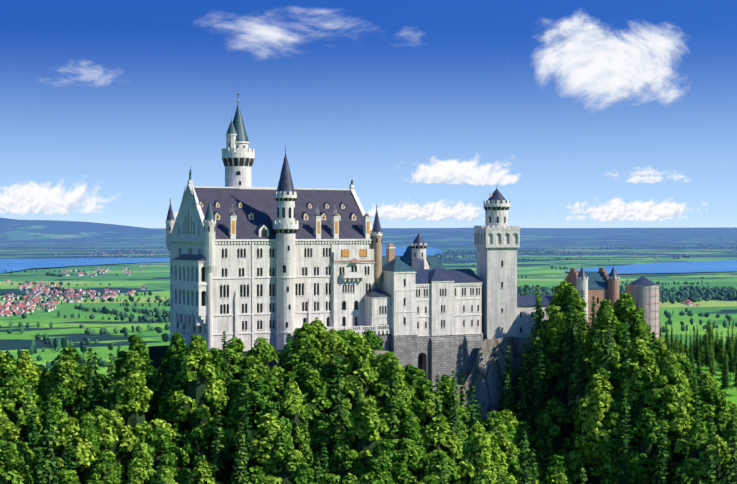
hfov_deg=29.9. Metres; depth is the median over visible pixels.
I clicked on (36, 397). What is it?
beech tree
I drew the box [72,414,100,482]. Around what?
beech tree
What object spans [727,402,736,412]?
beech tree
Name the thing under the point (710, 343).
spruce tree
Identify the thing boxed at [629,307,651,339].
beech tree
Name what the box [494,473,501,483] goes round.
spruce tree
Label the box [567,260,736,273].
lake bannwaldsee
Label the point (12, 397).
beech tree
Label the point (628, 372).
beech tree
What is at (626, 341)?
spruce tree
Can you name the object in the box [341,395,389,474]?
beech tree
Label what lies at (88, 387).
spruce tree
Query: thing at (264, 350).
beech tree
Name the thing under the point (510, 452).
spruce tree
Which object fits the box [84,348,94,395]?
spruce tree
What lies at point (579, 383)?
spruce tree
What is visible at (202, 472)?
beech tree
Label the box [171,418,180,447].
spruce tree
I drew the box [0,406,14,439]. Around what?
beech tree
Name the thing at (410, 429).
beech tree
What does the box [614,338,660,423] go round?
beech tree
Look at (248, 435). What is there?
spruce tree
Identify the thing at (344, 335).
beech tree
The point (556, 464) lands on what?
beech tree
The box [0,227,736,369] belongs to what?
woods trees
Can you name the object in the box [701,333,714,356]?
beech grove
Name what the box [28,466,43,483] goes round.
beech tree
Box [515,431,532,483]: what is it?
spruce tree
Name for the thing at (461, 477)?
beech tree
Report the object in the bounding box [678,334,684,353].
spruce tree
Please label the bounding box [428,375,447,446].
spruce tree
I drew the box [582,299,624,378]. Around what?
beech tree
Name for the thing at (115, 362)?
beech tree
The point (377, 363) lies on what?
beech tree
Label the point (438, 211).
cloud
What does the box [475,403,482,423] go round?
spruce tree
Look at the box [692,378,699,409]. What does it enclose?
spruce tree
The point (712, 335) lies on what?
spruce tree
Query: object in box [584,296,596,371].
spruce tree
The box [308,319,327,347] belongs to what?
beech tree
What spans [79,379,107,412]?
beech tree
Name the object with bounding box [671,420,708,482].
beech tree
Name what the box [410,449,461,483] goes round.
beech tree
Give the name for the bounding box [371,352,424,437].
beech tree
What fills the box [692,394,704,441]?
spruce tree
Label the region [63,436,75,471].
spruce tree
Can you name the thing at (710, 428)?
spruce tree
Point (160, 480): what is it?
spruce tree
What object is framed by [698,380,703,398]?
spruce tree
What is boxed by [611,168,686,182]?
cloud
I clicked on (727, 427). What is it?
beech tree
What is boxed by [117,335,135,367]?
beech tree
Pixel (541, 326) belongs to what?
spruce tree
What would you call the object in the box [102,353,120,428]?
spruce tree
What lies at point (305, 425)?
spruce tree
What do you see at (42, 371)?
beech tree
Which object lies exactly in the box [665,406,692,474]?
beech tree
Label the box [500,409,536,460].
beech tree
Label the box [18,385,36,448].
spruce tree
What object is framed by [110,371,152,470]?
beech tree
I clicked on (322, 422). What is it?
beech tree
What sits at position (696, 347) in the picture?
spruce tree
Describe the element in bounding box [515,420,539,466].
beech tree
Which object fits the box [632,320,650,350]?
beech tree
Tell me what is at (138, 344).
beech tree
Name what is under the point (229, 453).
beech tree
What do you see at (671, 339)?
spruce tree
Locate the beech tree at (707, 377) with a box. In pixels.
[696,372,720,406]
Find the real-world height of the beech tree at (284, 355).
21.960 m
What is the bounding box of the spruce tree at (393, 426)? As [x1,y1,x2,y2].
[387,402,400,450]
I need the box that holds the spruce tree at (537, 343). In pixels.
[521,285,552,389]
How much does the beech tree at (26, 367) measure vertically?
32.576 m
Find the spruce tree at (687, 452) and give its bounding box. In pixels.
[683,441,691,473]
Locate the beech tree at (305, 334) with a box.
[284,323,329,381]
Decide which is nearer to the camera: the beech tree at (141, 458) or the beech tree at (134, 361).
the beech tree at (141, 458)
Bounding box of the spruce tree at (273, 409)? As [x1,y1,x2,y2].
[269,404,275,418]
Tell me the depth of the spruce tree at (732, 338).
1262.13 m
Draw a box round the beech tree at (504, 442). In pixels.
[492,422,517,461]
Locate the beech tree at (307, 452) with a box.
[297,443,321,480]
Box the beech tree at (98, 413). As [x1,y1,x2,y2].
[87,406,129,479]
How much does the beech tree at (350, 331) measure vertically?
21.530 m
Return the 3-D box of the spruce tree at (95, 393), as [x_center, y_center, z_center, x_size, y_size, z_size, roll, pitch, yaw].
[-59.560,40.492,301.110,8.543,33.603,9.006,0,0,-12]
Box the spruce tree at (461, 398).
[457,374,467,430]
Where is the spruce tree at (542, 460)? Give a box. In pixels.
[535,418,548,472]
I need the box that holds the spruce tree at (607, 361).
[596,300,618,397]
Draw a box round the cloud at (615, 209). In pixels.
[566,198,706,221]
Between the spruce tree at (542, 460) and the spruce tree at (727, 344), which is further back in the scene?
the spruce tree at (727, 344)
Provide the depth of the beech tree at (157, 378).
311.31 m
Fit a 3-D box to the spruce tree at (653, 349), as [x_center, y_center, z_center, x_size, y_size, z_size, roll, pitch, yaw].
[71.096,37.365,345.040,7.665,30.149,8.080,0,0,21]
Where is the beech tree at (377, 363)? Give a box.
[373,354,412,402]
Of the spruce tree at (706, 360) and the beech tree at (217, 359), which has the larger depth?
the spruce tree at (706, 360)
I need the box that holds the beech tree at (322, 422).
[308,412,338,470]
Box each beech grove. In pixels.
[671,339,685,357]
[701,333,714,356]
[714,341,723,357]
[716,347,728,369]
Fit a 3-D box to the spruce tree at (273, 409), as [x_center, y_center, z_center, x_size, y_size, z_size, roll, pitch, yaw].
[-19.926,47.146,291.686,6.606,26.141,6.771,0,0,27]
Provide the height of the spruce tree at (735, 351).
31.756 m
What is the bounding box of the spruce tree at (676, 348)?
[674,334,678,355]
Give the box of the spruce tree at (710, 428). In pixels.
[707,417,714,440]
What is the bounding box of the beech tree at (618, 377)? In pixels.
[585,355,624,397]
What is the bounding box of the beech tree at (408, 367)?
[402,364,414,374]
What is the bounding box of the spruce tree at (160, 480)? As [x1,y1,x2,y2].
[153,466,163,483]
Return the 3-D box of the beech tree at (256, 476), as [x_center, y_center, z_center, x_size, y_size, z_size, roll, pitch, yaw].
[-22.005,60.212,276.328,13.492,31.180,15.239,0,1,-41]
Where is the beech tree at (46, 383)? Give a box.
[38,371,56,398]
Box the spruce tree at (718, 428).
[714,414,723,462]
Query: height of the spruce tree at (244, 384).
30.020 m
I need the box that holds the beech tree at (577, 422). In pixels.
[572,368,630,473]
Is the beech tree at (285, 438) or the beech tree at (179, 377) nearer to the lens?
the beech tree at (285, 438)
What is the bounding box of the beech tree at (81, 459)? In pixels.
[52,417,99,483]
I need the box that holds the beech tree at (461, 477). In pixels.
[450,469,465,483]
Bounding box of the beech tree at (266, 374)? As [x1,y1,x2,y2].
[257,367,277,410]
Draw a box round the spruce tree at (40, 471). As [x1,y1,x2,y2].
[33,447,47,483]
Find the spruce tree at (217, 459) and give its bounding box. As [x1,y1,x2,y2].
[209,406,230,483]
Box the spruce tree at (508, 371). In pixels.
[497,346,518,414]
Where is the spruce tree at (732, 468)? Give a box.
[722,411,736,483]
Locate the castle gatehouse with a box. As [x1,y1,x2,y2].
[517,266,659,339]
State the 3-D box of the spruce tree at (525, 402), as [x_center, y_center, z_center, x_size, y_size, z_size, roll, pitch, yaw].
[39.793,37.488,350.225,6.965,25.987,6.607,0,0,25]
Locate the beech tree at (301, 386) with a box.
[299,372,307,405]
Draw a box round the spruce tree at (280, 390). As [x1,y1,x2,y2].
[276,378,285,412]
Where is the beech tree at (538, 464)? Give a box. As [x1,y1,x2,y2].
[527,456,542,470]
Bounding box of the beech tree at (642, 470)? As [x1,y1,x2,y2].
[624,407,672,483]
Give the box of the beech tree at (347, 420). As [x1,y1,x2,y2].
[328,401,352,441]
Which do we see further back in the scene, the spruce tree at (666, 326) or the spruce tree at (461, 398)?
the spruce tree at (666, 326)
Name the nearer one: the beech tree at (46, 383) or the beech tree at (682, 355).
the beech tree at (46, 383)
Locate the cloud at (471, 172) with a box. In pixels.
[412,158,518,185]
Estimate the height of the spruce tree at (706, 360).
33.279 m
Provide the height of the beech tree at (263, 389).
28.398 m
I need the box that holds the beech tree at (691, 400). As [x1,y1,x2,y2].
[681,370,697,411]
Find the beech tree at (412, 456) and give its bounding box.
[390,439,429,483]
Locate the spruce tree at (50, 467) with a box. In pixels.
[33,394,63,483]
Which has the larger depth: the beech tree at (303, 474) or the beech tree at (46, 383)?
the beech tree at (46, 383)
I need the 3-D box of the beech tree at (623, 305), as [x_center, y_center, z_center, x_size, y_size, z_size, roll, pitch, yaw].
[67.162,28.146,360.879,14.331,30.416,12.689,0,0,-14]
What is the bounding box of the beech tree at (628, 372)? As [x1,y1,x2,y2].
[621,362,631,383]
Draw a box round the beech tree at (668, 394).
[648,352,694,483]
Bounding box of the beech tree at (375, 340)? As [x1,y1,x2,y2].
[363,330,384,362]
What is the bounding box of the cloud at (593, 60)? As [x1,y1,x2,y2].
[537,16,682,104]
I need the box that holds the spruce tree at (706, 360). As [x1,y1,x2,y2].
[702,334,710,371]
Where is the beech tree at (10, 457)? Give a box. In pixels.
[0,442,34,483]
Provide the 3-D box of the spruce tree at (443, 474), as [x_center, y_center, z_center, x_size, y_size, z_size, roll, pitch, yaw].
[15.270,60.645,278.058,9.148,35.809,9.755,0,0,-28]
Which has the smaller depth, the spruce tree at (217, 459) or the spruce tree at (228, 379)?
the spruce tree at (217, 459)
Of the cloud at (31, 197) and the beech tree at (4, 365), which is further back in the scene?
the cloud at (31, 197)
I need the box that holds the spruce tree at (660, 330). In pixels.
[659,323,662,336]
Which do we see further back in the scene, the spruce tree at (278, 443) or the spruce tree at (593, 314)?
the spruce tree at (593, 314)
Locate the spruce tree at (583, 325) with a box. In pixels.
[578,290,588,353]
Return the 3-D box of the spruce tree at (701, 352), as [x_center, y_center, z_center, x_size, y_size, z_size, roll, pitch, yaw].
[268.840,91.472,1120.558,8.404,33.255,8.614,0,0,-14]
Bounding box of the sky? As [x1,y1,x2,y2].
[0,0,736,227]
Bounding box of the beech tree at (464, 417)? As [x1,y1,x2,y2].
[459,405,479,440]
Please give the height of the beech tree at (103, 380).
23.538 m
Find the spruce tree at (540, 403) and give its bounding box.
[529,350,548,447]
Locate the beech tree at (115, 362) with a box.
[106,360,118,381]
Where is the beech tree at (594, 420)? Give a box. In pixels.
[572,373,618,483]
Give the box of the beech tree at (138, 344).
[103,336,160,408]
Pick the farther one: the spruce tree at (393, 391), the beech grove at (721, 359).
the beech grove at (721, 359)
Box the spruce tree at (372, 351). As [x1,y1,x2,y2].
[369,345,375,362]
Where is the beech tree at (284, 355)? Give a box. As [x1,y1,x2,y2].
[275,346,307,377]
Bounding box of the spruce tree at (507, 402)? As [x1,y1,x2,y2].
[501,374,514,414]
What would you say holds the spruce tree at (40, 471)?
on the terrain
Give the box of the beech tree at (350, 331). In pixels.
[345,329,357,356]
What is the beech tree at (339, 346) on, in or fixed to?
on the terrain
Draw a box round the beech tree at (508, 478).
[503,471,515,483]
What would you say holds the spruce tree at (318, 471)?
on the terrain
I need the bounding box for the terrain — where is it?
[0,218,736,483]
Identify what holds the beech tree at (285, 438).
on the terrain
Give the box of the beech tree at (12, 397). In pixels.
[0,380,43,437]
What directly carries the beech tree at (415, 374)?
on the terrain
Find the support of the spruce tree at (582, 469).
on the terrain
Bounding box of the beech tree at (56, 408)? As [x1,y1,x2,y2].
[35,397,66,457]
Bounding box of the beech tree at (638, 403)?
[616,366,661,456]
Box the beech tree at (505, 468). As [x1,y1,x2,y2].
[499,462,520,483]
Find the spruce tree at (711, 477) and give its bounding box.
[705,456,716,483]
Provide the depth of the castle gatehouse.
366.43 m
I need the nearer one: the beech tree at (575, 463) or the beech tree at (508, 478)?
the beech tree at (508, 478)
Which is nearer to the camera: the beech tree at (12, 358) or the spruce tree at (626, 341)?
the beech tree at (12, 358)
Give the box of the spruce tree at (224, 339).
[221,331,226,349]
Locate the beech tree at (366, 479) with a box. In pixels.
[355,472,380,483]
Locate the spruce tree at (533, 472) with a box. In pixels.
[528,448,538,483]
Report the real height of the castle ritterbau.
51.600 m
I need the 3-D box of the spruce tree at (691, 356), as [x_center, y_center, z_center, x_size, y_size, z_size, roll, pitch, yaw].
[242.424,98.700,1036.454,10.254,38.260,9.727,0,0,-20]
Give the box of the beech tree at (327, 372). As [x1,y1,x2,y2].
[316,363,354,417]
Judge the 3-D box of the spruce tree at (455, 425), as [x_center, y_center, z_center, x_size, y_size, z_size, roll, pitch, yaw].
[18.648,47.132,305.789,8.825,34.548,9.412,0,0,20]
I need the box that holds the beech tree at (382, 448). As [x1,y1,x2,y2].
[370,438,407,483]
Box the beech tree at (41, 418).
[35,415,45,430]
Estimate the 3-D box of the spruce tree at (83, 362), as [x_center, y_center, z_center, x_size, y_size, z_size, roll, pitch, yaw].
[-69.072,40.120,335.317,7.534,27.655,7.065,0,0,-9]
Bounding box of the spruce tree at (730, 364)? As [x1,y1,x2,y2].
[727,337,734,379]
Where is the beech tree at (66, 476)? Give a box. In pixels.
[52,468,80,483]
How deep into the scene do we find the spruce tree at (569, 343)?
345.27 m
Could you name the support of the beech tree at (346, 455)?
on the terrain
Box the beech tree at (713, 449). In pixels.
[693,435,730,483]
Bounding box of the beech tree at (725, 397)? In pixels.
[719,390,734,403]
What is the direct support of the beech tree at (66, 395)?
on the terrain
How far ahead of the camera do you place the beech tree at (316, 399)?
300.79 m
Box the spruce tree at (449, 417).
[446,371,464,433]
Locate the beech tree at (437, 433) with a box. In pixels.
[418,416,465,483]
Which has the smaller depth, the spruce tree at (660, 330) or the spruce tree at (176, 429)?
the spruce tree at (176, 429)
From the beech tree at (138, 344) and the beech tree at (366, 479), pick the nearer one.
the beech tree at (366, 479)
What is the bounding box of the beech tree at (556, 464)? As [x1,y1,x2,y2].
[539,453,574,483]
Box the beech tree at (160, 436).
[145,427,177,481]
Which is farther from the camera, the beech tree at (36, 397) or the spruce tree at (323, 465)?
the beech tree at (36, 397)
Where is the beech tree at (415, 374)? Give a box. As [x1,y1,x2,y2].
[405,367,432,400]
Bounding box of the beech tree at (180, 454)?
[157,446,191,480]
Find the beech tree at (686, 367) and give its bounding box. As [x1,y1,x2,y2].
[677,358,696,393]
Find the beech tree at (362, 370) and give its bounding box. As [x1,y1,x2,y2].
[329,333,383,432]
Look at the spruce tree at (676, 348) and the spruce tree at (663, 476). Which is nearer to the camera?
the spruce tree at (663, 476)
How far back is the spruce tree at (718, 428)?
321.73 m
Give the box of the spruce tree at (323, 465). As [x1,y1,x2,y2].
[318,442,329,483]
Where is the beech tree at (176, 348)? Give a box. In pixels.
[155,332,186,409]
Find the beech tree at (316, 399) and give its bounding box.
[299,369,333,450]
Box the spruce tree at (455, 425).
[445,377,465,440]
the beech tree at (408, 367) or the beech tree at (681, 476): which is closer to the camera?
the beech tree at (681, 476)
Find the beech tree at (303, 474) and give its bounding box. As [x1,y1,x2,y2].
[291,464,316,483]
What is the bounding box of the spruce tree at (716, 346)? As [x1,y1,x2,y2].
[713,330,718,357]
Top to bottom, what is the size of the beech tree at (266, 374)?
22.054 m
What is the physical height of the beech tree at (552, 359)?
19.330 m
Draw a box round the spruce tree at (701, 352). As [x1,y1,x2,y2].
[696,334,704,366]
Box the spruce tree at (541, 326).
[529,296,546,362]
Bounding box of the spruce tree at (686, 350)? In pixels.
[683,332,690,359]
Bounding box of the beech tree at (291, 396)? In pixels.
[278,380,313,451]
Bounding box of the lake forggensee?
[0,247,444,272]
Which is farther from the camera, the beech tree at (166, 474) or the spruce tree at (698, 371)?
the spruce tree at (698, 371)
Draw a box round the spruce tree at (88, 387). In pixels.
[77,349,93,421]
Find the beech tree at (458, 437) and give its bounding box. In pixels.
[450,434,467,466]
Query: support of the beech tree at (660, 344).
on the terrain
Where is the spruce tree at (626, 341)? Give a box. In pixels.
[619,318,631,373]
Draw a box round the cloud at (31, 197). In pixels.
[0,182,113,214]
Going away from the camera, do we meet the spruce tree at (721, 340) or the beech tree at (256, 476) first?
the beech tree at (256, 476)
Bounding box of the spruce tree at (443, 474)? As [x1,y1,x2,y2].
[438,455,449,483]
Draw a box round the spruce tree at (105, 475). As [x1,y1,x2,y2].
[102,471,108,483]
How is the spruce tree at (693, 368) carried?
on the terrain
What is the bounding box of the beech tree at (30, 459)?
[14,441,42,476]
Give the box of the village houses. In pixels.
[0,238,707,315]
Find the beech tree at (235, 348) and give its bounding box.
[210,337,245,393]
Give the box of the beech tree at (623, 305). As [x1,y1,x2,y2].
[612,292,652,348]
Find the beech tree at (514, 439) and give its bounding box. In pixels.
[507,423,529,454]
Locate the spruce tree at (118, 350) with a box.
[116,346,121,360]
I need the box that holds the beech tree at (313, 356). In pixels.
[295,347,330,382]
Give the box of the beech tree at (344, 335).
[335,330,350,358]
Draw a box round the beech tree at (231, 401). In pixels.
[227,369,254,427]
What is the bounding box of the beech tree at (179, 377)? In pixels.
[172,334,221,421]
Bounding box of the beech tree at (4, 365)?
[0,351,19,376]
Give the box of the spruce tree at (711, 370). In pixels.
[708,346,715,376]
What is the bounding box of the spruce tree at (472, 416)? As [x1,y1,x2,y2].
[463,384,478,454]
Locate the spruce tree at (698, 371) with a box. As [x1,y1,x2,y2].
[696,349,702,376]
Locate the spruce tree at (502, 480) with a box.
[499,475,506,483]
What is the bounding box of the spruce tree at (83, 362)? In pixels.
[81,351,86,364]
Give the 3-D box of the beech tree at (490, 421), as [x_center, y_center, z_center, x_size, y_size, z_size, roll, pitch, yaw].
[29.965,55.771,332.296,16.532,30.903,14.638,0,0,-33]
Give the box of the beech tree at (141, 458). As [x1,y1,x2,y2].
[127,442,156,483]
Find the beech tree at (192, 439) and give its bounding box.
[182,426,214,482]
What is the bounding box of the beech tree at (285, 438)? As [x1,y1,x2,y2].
[268,430,294,477]
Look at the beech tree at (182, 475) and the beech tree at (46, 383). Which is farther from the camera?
the beech tree at (46, 383)
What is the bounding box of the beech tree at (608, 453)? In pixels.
[587,412,629,483]
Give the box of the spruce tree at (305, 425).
[300,415,310,447]
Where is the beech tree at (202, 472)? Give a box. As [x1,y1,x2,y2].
[185,460,222,483]
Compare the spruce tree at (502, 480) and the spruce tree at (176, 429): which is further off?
the spruce tree at (176, 429)
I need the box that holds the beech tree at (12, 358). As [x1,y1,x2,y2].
[6,353,15,364]
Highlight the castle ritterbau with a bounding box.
[364,232,482,384]
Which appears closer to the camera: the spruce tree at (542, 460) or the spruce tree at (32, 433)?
the spruce tree at (32, 433)
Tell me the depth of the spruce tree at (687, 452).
310.32 m
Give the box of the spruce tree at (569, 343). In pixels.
[553,281,582,404]
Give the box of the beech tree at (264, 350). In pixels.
[238,336,285,410]
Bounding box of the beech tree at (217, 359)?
[209,348,232,445]
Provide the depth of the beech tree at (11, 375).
303.80 m
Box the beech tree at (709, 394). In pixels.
[687,384,732,441]
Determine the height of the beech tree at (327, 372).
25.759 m
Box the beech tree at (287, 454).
[264,445,313,483]
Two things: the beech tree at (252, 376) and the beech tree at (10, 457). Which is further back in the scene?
the beech tree at (252, 376)
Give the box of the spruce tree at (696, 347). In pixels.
[692,324,702,367]
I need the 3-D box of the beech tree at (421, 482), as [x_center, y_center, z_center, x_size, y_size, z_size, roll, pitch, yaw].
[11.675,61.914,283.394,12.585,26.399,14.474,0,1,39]
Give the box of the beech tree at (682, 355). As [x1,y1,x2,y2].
[676,353,689,374]
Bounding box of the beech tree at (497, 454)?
[486,431,506,483]
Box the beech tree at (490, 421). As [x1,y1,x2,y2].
[480,410,526,467]
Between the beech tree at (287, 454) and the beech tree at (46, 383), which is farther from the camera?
the beech tree at (46, 383)
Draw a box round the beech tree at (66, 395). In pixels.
[41,381,86,425]
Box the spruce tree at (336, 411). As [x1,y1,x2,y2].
[328,353,350,446]
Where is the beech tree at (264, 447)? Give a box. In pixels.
[230,413,292,482]
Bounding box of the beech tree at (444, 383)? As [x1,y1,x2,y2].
[436,374,468,441]
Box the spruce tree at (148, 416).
[143,359,157,421]
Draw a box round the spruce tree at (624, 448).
[609,388,636,483]
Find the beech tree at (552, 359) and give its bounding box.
[530,324,563,388]
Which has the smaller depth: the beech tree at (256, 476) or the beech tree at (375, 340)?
the beech tree at (256, 476)
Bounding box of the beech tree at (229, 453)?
[220,395,254,460]
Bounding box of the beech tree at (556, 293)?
[543,280,578,323]
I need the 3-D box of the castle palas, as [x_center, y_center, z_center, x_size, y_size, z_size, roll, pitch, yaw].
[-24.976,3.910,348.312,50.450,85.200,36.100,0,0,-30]
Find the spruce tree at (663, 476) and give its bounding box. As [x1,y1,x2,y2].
[658,458,667,483]
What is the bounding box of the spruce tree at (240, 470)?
[230,422,248,483]
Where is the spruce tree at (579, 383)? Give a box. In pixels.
[566,316,590,439]
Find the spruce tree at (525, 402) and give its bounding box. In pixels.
[514,339,535,422]
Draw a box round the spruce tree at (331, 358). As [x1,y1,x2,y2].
[325,329,336,364]
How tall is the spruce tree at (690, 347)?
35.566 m
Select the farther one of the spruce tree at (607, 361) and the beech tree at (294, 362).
the spruce tree at (607, 361)
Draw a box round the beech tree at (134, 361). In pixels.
[114,350,158,422]
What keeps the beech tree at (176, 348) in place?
on the terrain
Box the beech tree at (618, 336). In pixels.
[614,322,629,372]
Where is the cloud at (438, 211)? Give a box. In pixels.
[367,201,484,220]
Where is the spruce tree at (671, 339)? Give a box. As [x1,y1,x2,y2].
[669,324,674,352]
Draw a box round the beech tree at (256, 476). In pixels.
[238,466,268,483]
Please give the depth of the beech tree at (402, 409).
301.61 m
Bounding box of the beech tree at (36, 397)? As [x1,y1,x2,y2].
[31,393,40,406]
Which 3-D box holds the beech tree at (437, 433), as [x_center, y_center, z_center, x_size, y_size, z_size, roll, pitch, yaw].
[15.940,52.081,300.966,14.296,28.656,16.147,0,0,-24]
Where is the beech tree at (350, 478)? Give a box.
[340,473,357,483]
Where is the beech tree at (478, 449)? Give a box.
[452,424,506,483]
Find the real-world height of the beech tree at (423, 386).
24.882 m
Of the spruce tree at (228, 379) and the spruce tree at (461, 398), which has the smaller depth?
the spruce tree at (228, 379)
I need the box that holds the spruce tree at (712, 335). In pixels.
[711,323,714,347]
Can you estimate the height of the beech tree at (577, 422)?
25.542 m
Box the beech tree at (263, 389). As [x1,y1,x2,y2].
[229,377,292,463]
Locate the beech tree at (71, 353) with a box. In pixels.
[44,345,90,402]
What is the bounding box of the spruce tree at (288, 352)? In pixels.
[279,334,293,393]
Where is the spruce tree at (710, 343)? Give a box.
[707,322,714,368]
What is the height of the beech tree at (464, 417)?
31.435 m
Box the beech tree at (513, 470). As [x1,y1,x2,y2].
[505,458,528,483]
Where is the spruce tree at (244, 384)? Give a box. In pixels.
[228,369,255,481]
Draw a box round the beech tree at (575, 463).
[567,450,589,483]
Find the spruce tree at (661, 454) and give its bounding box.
[650,410,672,483]
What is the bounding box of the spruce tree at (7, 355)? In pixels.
[2,351,9,376]
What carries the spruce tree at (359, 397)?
on the terrain
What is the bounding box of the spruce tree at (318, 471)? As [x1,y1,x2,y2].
[313,457,323,483]
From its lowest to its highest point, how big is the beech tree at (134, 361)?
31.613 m
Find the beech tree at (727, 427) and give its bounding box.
[722,415,736,458]
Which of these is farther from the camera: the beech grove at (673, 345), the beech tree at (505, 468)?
the beech grove at (673, 345)
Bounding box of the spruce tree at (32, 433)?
[26,408,38,457]
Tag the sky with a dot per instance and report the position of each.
(124, 99)
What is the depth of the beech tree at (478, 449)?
289.37 m
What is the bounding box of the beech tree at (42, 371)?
[37,367,47,381]
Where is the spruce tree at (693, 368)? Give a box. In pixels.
[690,359,695,375]
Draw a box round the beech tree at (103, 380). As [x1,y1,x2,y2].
[97,374,108,407]
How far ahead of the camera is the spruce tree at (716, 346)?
1215.11 m
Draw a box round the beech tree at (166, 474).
[154,466,177,483]
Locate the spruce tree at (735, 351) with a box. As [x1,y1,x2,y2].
[733,336,736,362]
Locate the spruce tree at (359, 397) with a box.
[351,381,361,449]
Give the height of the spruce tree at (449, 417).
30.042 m
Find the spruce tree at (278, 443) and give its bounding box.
[273,430,284,476]
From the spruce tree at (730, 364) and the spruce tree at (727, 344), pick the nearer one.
the spruce tree at (730, 364)
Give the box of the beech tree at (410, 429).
[396,416,426,473]
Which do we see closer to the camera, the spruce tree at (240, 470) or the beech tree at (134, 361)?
the spruce tree at (240, 470)
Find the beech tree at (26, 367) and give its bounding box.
[15,350,43,398]
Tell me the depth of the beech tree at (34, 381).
311.41 m
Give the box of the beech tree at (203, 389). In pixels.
[169,338,232,454]
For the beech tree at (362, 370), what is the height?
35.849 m
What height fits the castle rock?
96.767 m
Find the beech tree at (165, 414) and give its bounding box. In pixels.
[152,382,195,465]
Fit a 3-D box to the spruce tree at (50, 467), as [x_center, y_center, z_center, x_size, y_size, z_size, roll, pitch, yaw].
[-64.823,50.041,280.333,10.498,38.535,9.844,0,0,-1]
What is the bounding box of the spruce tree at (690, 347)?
[687,335,691,362]
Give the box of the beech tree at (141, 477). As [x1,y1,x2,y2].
[127,468,148,483]
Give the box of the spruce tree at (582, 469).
[579,467,587,483]
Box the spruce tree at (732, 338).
[730,324,734,352]
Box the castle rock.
[244,337,590,423]
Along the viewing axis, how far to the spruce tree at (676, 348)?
1078.14 m
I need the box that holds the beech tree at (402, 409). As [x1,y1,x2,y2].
[378,396,430,450]
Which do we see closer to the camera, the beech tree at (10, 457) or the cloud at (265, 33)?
the beech tree at (10, 457)
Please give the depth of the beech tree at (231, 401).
304.61 m
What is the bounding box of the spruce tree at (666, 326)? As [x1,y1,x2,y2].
[664,322,669,341]
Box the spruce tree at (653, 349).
[650,331,659,382]
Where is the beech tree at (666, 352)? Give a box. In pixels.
[652,349,695,474]
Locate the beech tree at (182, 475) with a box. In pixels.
[176,468,192,483]
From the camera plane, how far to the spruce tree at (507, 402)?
347.53 m
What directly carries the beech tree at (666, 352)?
on the terrain
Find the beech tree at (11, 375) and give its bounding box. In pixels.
[0,368,42,410]
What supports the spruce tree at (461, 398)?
on the terrain
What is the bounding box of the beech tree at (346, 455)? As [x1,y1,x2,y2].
[321,444,364,483]
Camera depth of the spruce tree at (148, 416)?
305.64 m
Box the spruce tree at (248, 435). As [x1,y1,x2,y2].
[231,387,256,483]
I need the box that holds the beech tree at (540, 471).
[534,467,548,483]
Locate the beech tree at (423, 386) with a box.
[409,378,436,417]
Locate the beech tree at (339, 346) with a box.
[318,328,347,372]
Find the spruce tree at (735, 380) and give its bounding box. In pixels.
[731,358,736,388]
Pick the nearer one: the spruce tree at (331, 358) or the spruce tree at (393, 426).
the spruce tree at (393, 426)
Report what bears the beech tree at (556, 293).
on the terrain
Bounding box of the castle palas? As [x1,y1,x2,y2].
[165,94,391,350]
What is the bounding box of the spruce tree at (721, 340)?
[716,331,723,373]
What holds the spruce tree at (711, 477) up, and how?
on the terrain
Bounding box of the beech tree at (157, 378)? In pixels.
[151,370,164,414]
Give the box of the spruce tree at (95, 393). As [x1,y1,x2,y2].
[85,352,104,412]
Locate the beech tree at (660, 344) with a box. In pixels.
[654,337,666,363]
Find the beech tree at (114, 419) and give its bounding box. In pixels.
[95,410,135,483]
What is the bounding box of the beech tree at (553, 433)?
[531,397,577,464]
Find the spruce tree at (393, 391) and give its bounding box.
[384,359,398,410]
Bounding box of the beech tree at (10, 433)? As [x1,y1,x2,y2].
[0,422,32,461]
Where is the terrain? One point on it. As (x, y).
(153, 278)
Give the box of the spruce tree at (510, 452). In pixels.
[507,447,516,477]
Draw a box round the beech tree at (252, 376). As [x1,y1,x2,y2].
[227,369,261,423]
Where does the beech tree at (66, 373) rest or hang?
on the terrain
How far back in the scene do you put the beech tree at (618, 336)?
344.88 m
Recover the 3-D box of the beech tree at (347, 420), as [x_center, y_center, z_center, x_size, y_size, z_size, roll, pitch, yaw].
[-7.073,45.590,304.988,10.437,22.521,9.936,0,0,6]
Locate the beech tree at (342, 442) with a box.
[327,432,354,477]
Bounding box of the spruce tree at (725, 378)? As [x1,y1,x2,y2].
[719,346,731,395]
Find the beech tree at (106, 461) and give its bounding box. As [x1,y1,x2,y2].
[85,449,124,483]
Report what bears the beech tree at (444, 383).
on the terrain
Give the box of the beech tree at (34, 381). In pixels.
[28,376,45,400]
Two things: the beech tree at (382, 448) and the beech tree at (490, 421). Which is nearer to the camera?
the beech tree at (382, 448)
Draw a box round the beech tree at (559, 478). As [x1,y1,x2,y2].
[547,473,567,483]
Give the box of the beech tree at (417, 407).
[408,398,428,445]
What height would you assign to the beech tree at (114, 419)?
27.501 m
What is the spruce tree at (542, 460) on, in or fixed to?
on the terrain
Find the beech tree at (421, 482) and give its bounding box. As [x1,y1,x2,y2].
[415,480,428,483]
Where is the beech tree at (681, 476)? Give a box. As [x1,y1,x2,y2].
[672,457,707,483]
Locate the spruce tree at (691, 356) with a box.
[689,349,696,376]
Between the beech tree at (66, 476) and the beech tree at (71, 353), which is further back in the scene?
the beech tree at (71, 353)
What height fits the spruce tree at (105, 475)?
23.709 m
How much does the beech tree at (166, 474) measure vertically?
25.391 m
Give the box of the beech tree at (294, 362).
[279,354,307,411]
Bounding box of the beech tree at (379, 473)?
[361,456,396,483]
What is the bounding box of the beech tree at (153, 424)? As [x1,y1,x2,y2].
[124,418,189,473]
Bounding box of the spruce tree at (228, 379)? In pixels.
[219,343,235,438]
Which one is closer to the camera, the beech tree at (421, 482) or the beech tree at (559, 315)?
the beech tree at (421, 482)
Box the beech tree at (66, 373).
[46,359,86,423]
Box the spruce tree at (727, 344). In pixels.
[726,327,729,359]
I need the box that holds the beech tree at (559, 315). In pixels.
[542,286,588,351]
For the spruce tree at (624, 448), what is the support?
on the terrain
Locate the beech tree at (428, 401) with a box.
[421,392,441,441]
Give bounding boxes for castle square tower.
[474,187,519,340]

